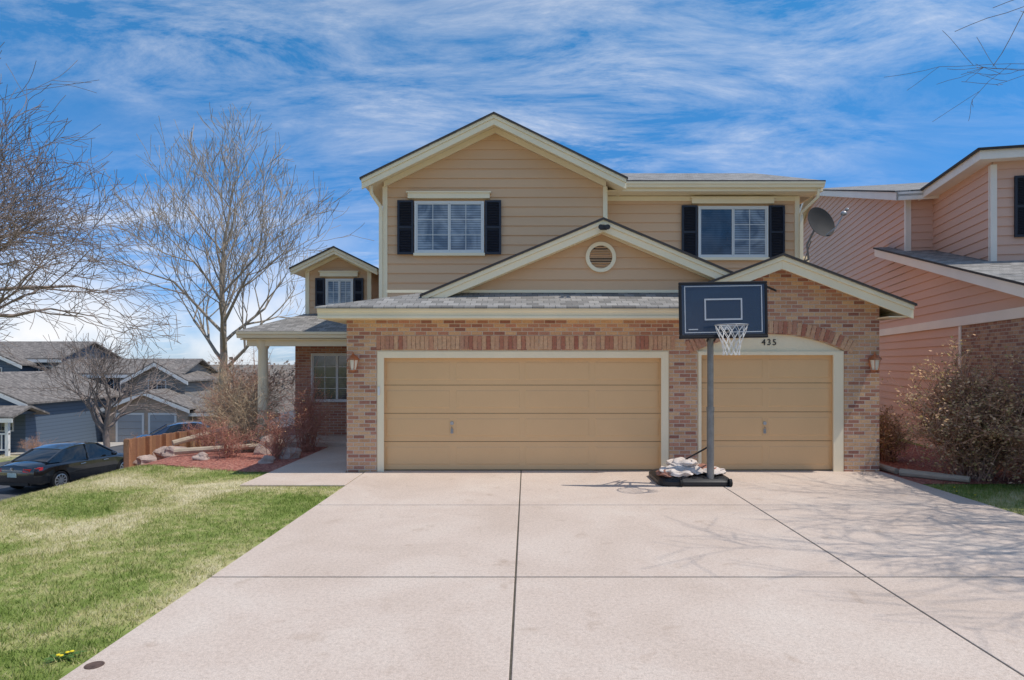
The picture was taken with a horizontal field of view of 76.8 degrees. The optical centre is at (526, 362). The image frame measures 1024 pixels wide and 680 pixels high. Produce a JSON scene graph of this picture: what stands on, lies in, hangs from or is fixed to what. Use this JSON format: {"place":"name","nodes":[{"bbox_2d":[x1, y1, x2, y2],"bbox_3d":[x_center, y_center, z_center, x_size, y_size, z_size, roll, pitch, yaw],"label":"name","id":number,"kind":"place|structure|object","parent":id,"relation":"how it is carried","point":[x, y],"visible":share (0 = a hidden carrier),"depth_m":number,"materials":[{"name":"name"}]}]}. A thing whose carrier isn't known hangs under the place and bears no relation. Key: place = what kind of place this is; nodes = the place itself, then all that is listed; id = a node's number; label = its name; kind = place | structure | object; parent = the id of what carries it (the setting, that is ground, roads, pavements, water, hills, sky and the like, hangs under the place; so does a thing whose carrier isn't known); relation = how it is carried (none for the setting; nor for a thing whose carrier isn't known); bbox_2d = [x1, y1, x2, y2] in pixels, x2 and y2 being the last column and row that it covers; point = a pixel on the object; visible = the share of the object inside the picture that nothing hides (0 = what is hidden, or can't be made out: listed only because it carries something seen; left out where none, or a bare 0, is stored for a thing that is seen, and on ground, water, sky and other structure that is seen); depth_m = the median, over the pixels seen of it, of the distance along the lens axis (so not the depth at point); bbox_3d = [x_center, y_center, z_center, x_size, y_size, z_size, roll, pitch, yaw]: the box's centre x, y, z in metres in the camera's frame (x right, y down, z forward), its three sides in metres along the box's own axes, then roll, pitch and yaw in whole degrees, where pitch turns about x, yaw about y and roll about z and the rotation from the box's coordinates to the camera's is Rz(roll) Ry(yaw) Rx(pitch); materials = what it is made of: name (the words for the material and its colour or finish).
{"place":"outdoors","nodes":[
{"label":"outdoors","id":0,"kind":"place"},
{"bbox_2d":[0,442,122,453],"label":"neighbour drive","id":1,"kind":"structure","parent":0,"point":[115,443],"depth_m":38.43,"materials":[{"name":"concrete"}]},
{"bbox_2d":[0,411,294,500],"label":"street","id":2,"kind":"structure","parent":0,"point":[6,492],"depth_m":22.61,"materials":[{"name":"grey asphalt"}]},
{"bbox_2d":[0,441,122,488],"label":"parked car","id":3,"kind":"object","parent":2,"relation":"on","point":[55,464],"visible":0.81,"depth_m":22.61,"materials":[{"name":"black paint"}]},
{"bbox_2d":[136,421,231,444],"bbox_3d":[-16.329,3.739,31.485,4.865,1.785,2.239,0,0,-30],"label":"parked car","id":4,"kind":"object","parent":2,"relation":"on","point":[172,427],"visible":0.06,"depth_m":30.62,"materials":[{"name":"blue paint"}]},
{"bbox_2d":[240,446,362,485],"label":"front walk path","id":5,"kind":"structure","parent":0,"point":[327,466],"depth_m":11.02,"materials":[{"name":"concrete"}]},
{"bbox_2d":[0,365,1023,679],"bbox_3d":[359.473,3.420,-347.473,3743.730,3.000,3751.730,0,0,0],"label":"ground","id":6,"kind":"structure","parent":0,"point":[162,555],"depth_m":6.78,"materials":[{"name":"green plant"}]},
{"bbox_2d":[18,432,52,451],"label":"bush","id":7,"kind":"object","parent":6,"relation":"on","point":[31,446],"visible":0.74,"depth_m":33.06,"materials":[{"name":"brown plant"}]},
{"bbox_2d":[42,652,73,661],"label":"dandelion","id":8,"kind":"object","parent":6,"relation":"on","point":[49,658],"visible":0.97,"depth_m":4.14,"materials":[{"name":"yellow plant"}]},
{"bbox_2d":[47,653,74,662],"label":"dandelion","id":9,"kind":"object","parent":6,"relation":"on","point":[60,655],"visible":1,"depth_m":4.15,"materials":[{"name":"yellow plant"}]},
{"bbox_2d":[0,341,122,371],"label":"house","id":10,"kind":"structure","parent":6,"relation":"on","point":[26,351],"depth_m":45.57,"materials":[{"name":"grey"}]},
{"bbox_2d":[38,366,52,370],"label":"window","id":11,"kind":"structure","parent":10,"relation":"in","point":[39,366],"depth_m":44.95,"materials":[{"name":"glass"}]},
{"bbox_2d":[0,371,123,455],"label":"house","id":12,"kind":"structure","parent":6,"relation":"on","point":[25,413],"depth_m":35.93,"materials":[{"name":"blue"}]},
{"bbox_2d":[0,418,13,430],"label":"window","id":13,"kind":"structure","parent":12,"relation":"in","point":[2,425],"depth_m":33.97,"materials":[{"name":"white glass"}]},
{"bbox_2d":[55,651,79,656],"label":"dandelion","id":14,"kind":"object","parent":6,"relation":"on","point":[76,652],"visible":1,"depth_m":4.20,"materials":[{"name":"yellow plant"}]},
{"bbox_2d":[0,325,192,447],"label":"bare tree","id":15,"kind":"object","parent":6,"relation":"on","point":[104,428],"visible":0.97,"depth_m":29.91,"materials":[{"name":"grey plant"}]},
{"bbox_2d":[0,42,231,368],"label":"bare tree","id":16,"kind":"object","parent":6,"relation":"on","point":[14,235],"visible":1,"depth_m":11.41,"materials":[{"name":"grey plant"}]},
{"bbox_2d":[49,359,218,396],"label":"house","id":17,"kind":"structure","parent":6,"relation":"on","point":[191,375],"depth_m":43.00,"materials":[{"name":"beige"}]},
{"bbox_2d":[106,378,120,390],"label":"window","id":18,"kind":"structure","parent":17,"relation":"in","point":[109,383],"depth_m":42.97,"materials":[{"name":"grey glass"}]},
{"bbox_2d":[148,380,166,389],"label":"window","id":19,"kind":"structure","parent":17,"relation":"in","point":[160,386],"depth_m":42.26,"materials":[{"name":"grey glass"}]},
{"bbox_2d":[98,388,216,441],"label":"house","id":20,"kind":"structure","parent":6,"relation":"on","point":[138,422],"depth_m":39.80,"materials":[{"name":"wood"}]},
{"bbox_2d":[123,427,214,468],"bbox_3d":[-10.101,2.916,19.017,0.144,2.751,12.808,0,0,-19],"label":"wooden fence","id":21,"kind":"object","parent":6,"relation":"on","point":[134,449],"visible":0.34,"depth_m":14.68,"materials":[{"name":"brown wood"}]},
{"bbox_2d":[0,102,373,442],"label":"bare tree","id":22,"kind":"object","parent":6,"relation":"on","point":[221,276],"visible":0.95,"depth_m":21.49,"materials":[{"name":"grey plant"}]},
{"bbox_2d":[179,353,251,442],"bbox_3d":[-9.354,1.210,19.964,2.533,3.146,2.569,0,0,-43],"label":"bush","id":23,"kind":"object","parent":6,"relation":"on","point":[211,403],"visible":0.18,"depth_m":19.82,"materials":[{"name":"plant"}]},
{"bbox_2d":[134,426,326,471],"bbox_3d":[-6.980,2.364,15.450,5.040,0.913,9.100,0,0,0],"label":"mulch bed","id":24,"kind":"object","parent":6,"relation":"on","point":[248,461],"visible":0.28,"depth_m":12.46,"materials":[{"name":"red wood"}]},
{"bbox_2d":[132,454,156,465],"bbox_3d":[-7.907,2.054,13.384,0.471,0.266,0.348,0,0,0],"label":"boulder","id":25,"kind":"object","parent":24,"relation":"on","point":[142,459],"visible":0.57,"depth_m":13.30,"materials":[{"name":"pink stone"}]},
{"bbox_2d":[153,447,165,459],"bbox_3d":[-7.988,2.089,14.396,0.598,0.413,0.515,0,0,0],"label":"boulder","id":26,"kind":"object","parent":24,"relation":"on","point":[156,452],"visible":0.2,"depth_m":14.28,"materials":[{"name":"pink stone"}]},
{"bbox_2d":[160,446,186,457],"bbox_3d":[-7.618,1.944,13.908,0.464,0.324,0.455,0,0,32],"label":"boulder","id":27,"kind":"object","parent":24,"relation":"on","point":[168,451],"visible":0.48,"depth_m":13.75,"materials":[{"name":"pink stone"}]},
{"bbox_2d":[192,452,209,460],"bbox_3d":[-6.402,1.878,12.697,0.322,0.240,0.264,0,0,0],"label":"boulder","id":28,"kind":"object","parent":24,"relation":"on","point":[201,456],"visible":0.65,"depth_m":12.62,"materials":[{"name":"beige stone"}]},
{"bbox_2d":[180,405,234,446],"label":"bush","id":29,"kind":"object","parent":24,"relation":"on","point":[204,435],"visible":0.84,"depth_m":14.14,"materials":[{"name":"brown plant"}]},
{"bbox_2d":[174,443,258,454],"bbox_3d":[-6.248,1.798,13.545,2.028,0.175,0.130,0,0,-20],"label":"timber log","id":30,"kind":"object","parent":24,"relation":"on","point":[190,450],"visible":0.52,"depth_m":13.33,"materials":[{"name":"beige wood"}]},
{"bbox_2d":[172,413,278,445],"bbox_3d":[-7.047,1.557,15.296,0.130,0.613,2.499,0,0,44],"label":"timber log","id":31,"kind":"object","parent":24,"relation":"on","point":[179,441],"visible":0.45,"depth_m":14.64,"materials":[{"name":"brown wood"}]},
{"bbox_2d":[203,415,264,458],"bbox_3d":[-5.873,1.480,12.969,1.205,0.956,1.156,0,0,-27],"label":"bush","id":32,"kind":"object","parent":24,"relation":"on","point":[225,448],"visible":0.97,"depth_m":12.96,"materials":[{"name":"brown plant"}]},
{"bbox_2d":[188,354,290,441],"bbox_3d":[-6.838,0.929,15.613,2.215,2.260,1.893,0,0,0],"label":"bush","id":33,"kind":"object","parent":24,"relation":"on","point":[236,401],"visible":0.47,"depth_m":15.47,"materials":[{"name":"plant"}]},
{"bbox_2d":[183,373,298,451],"bbox_3d":[-5.965,1.082,13.882,2.255,1.730,1.555,0,0,0],"label":"bush","id":34,"kind":"object","parent":24,"relation":"on","point":[241,428],"visible":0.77,"depth_m":13.80,"materials":[{"name":"plant"}]},
{"bbox_2d":[196,346,293,436],"bbox_3d":[-7.856,0.776,18.503,2.932,3.125,2.473,0,0,-29],"label":"bush","id":35,"kind":"object","parent":24,"relation":"on","point":[254,380],"visible":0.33,"depth_m":18.37,"materials":[{"name":"brown plant"}]},
{"bbox_2d":[258,455,274,463],"bbox_3d":[-4.955,1.876,12.309,0.314,0.221,0.260,0,0,-16],"label":"boulder","id":36,"kind":"object","parent":24,"relation":"on","point":[266,459],"visible":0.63,"depth_m":12.22,"materials":[{"name":"grey stone"}]},
{"bbox_2d":[253,435,283,454],"bbox_3d":[-5.413,1.801,13.593,0.588,0.607,0.467,0,0,0],"label":"boulder","id":37,"kind":"object","parent":24,"relation":"on","point":[259,449],"visible":0.26,"depth_m":13.42,"materials":[{"name":"beige stone"}]},
{"bbox_2d":[245,403,314,459],"bbox_3d":[-4.947,1.357,12.849,1.391,1.292,1.060,0,0,-37],"label":"bush","id":38,"kind":"object","parent":24,"relation":"on","point":[276,445],"visible":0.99,"depth_m":12.75,"materials":[{"name":"brown plant"}]},
{"bbox_2d":[279,447,301,458],"bbox_3d":[-4.760,1.844,12.910,0.377,0.346,0.402,0,0,38],"label":"boulder","id":39,"kind":"object","parent":24,"relation":"on","point":[289,452],"visible":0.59,"depth_m":12.79,"materials":[{"name":"grey stone"}]},
{"bbox_2d":[266,358,345,451],"bbox_3d":[-4.743,0.945,13.955,1.758,2.237,1.355,0,0,-14],"label":"bush","id":40,"kind":"object","parent":24,"relation":"on","point":[307,441],"visible":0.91,"depth_m":13.86,"materials":[{"name":"brown plant"}]},
{"bbox_2d":[208,357,294,392],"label":"distant trees","id":41,"kind":"object","parent":6,"relation":"on","point":[285,375],"visible":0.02,"depth_m":112.00,"materials":[{"name":"brown plant"}]},
{"bbox_2d":[240,435,346,446],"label":"porch floor","id":42,"kind":"structure","parent":6,"relation":"on","point":[337,440],"depth_m":14.73,"materials":[{"name":"concrete"}]},
{"bbox_2d":[236,112,916,472],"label":"house","id":43,"kind":"structure","parent":6,"relation":"on","point":[511,303],"depth_m":11.30,"materials":[{"name":"beige brick"}]},
{"bbox_2d":[311,353,346,401],"bbox_3d":[-4.690,0.370,15.968,1.280,1.200,0.065,0,0,0],"label":"window","id":44,"kind":"structure","parent":43,"relation":"in","point":[334,365],"depth_m":15.96,"materials":[{"name":"grey glass"}]},
{"bbox_2d":[315,271,363,305],"bbox_3d":[-4.770,-1.865,16.425,1.220,0.930,0.110,0,0,0],"label":"window","id":45,"kind":"structure","parent":43,"relation":"in","point":[327,291],"depth_m":16.42,"materials":[{"name":"white glass"}]},
{"bbox_2d":[397,191,500,255],"bbox_3d":[-1.626,-2.909,13.525,2.175,1.342,0.110,0,0,0],"label":"window","id":46,"kind":"structure","parent":43,"relation":"in","point":[424,228],"depth_m":13.53,"materials":[{"name":"white glass"}]},
{"bbox_2d":[384,358,660,470],"bbox_3d":[-0.075,0.895,11.301,4.870,1.990,0.117,0,0,0],"label":"garage door","id":47,"kind":"structure","parent":43,"relation":"in","point":[441,414],"depth_m":11.29,"materials":[{"name":"beige paint"}]},
{"bbox_2d":[682,196,784,260],"bbox_3d":[4.515,-2.930,14.125,2.250,1.380,0.110,0,0,0],"label":"window","id":48,"kind":"structure","parent":43,"relation":"in","point":[709,233],"depth_m":14.14,"materials":[{"name":"glass"}]},
{"bbox_2d":[702,355,832,470],"bbox_3d":[4.175,0.870,11.301,2.350,2.040,0.117,0,0,0],"label":"garage door","id":49,"kind":"structure","parent":43,"relation":"in","point":[772,412],"depth_m":11.29,"materials":[{"name":"beige paint"}]},
{"bbox_2d":[804,207,848,260],"bbox_3d":[6.166,-2.652,13.589,0.816,1.157,0.926,0,0,0],"label":"satellite dish","id":50,"kind":"object","parent":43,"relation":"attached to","point":[821,221],"visible":0.97,"depth_m":13.40,"materials":[{"name":"grey metal"}]},
{"bbox_2d":[800,145,1023,477],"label":"neighbour house","id":51,"kind":"structure","parent":6,"relation":"on","point":[944,251],"depth_m":14.53,"materials":[{"name":"pink"}]},
{"bbox_2d":[1014,175,1023,236],"bbox_3d":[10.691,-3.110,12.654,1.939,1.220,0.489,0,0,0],"label":"shutter","id":52,"kind":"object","parent":51,"relation":"in","point":[1018,180],"depth_m":12.85,"materials":[{"name":"black plastic"}]},
{"bbox_2d":[879,334,1023,483],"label":"bush","id":53,"kind":"object","parent":6,"relation":"on","point":[973,451],"visible":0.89,"depth_m":10.47,"materials":[{"name":"brown plant"}]},
{"bbox_2d":[879,441,1023,483],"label":"mulch border","id":54,"kind":"object","parent":6,"relation":"on","point":[902,462],"visible":0.12,"depth_m":11.74,"materials":[{"name":"brown wood"}]},
{"bbox_2d":[879,463,898,473],"bbox_3d":[6.275,1.850,11.800,0.130,0.130,1.601,0,0,-2],"label":"timber log","id":55,"kind":"object","parent":54,"relation":"on","point":[883,467],"visible":0.38,"depth_m":11.17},
{"bbox_2d":[879,405,922,461],"bbox_3d":[6.930,1.324,12.636,1.236,1.208,1.568,0,0,0],"label":"bush","id":56,"kind":"object","parent":54,"relation":"on","point":[888,445],"visible":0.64,"depth_m":12.38,"materials":[{"name":"brown plant"}]},
{"bbox_2d":[899,468,970,482],"bbox_3d":[6.650,1.850,10.550,0.990,0.130,0.130,0,0,45],"label":"timber log","id":57,"kind":"object","parent":54,"relation":"on","point":[930,475],"visible":1,"depth_m":10.52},
{"bbox_2d":[888,0,1023,120],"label":"bare tree","id":58,"kind":"object","parent":6,"relation":"on","point":[981,67],"visible":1,"depth_m":10.82,"materials":[{"name":"grey plant"}]},
{"bbox_2d":[975,385,1023,479],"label":"bush","id":59,"kind":"object","parent":6,"relation":"on","point":[1014,434],"visible":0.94,"depth_m":9.85,"materials":[{"name":"brown plant"}]},
{"bbox_2d":[0,0,1023,364],"label":"sky","id":60,"kind":"structure","parent":0,"point":[351,88],"materials":[{"name":"blue"}]},
{"bbox_2d":[59,471,1023,679],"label":"driveway","id":61,"kind":"structure","parent":0,"point":[410,575],"depth_m":5.43,"materials":[{"name":"concrete"}]},
{"bbox_2d":[84,661,104,669],"bbox_3d":[-2.700,1.889,4.030,0.110,0.009,0.110,0,0,0],"label":"utility cover","id":62,"kind":"object","parent":61,"relation":"on","point":[93,665],"visible":1,"depth_m":4.02,"materials":[{"name":"metal"}]},
{"bbox_2d":[649,281,767,486],"bbox_3d":[2.718,0.339,9.989,1.335,3.101,2.007,0,0,-20],"label":"basketball hoop","id":63,"kind":"object","parent":61,"relation":"on","point":[711,312],"visible":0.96,"depth_m":9.56,"materials":[{"name":"black plastic"}]},
{"bbox_2d":[656,469,672,476],"bbox_3d":[2.185,1.704,10.114,0.368,0.102,0.381,0,0,-33],"label":"sandbag","id":64,"kind":"object","parent":63,"relation":"on","point":[664,473],"visible":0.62,"depth_m":9.97,"materials":[{"name":"brown fabric"}]},
{"bbox_2d":[669,472,692,476],"bbox_3d":[2.353,1.708,9.982,0.417,0.095,0.218,0,0,0],"label":"sandbag","id":65,"kind":"object","parent":63,"relation":"on","point":[681,474],"visible":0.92,"depth_m":9.90,"materials":[{"name":"white fabric"}]},
{"bbox_2d":[659,465,703,474],"bbox_3d":[2.410,1.667,10.133,0.706,0.176,0.480,0,0,0],"label":"sandbag","id":66,"kind":"object","parent":63,"relation":"on","point":[696,470],"visible":0.67,"depth_m":10.02,"materials":[{"name":"white fabric"}]},
{"bbox_2d":[666,457,698,465],"bbox_3d":[2.499,1.622,10.379,0.524,0.190,0.454,0,0,25],"label":"sandbag","id":67,"kind":"object","parent":66,"relation":"on","point":[669,462],"visible":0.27,"depth_m":10.31,"materials":[{"name":"white fabric"}]},
{"bbox_2d":[671,458,697,466],"bbox_3d":[2.482,1.581,10.196,0.444,0.149,0.335,0,0,0],"label":"sandbag","id":68,"kind":"object","parent":66,"relation":"on","point":[682,461],"visible":0.86,"depth_m":10.10,"materials":[{"name":"white fabric"}]},
{"bbox_2d":[698,463,716,468],"bbox_3d":[2.774,1.685,10.294,0.513,0.140,0.457,0,0,0],"label":"sandbag","id":69,"kind":"object","parent":63,"relation":"on","point":[702,465],"visible":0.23,"depth_m":10.24,"materials":[{"name":"brown fabric"}]},
{"bbox_2d":[701,466,726,474],"bbox_3d":[2.892,1.698,10.133,0.394,0.115,0.431,0,0,-43],"label":"sandbag","id":70,"kind":"object","parent":63,"relation":"on","point":[718,471],"visible":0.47,"depth_m":10.04,"materials":[{"name":"white fabric"}]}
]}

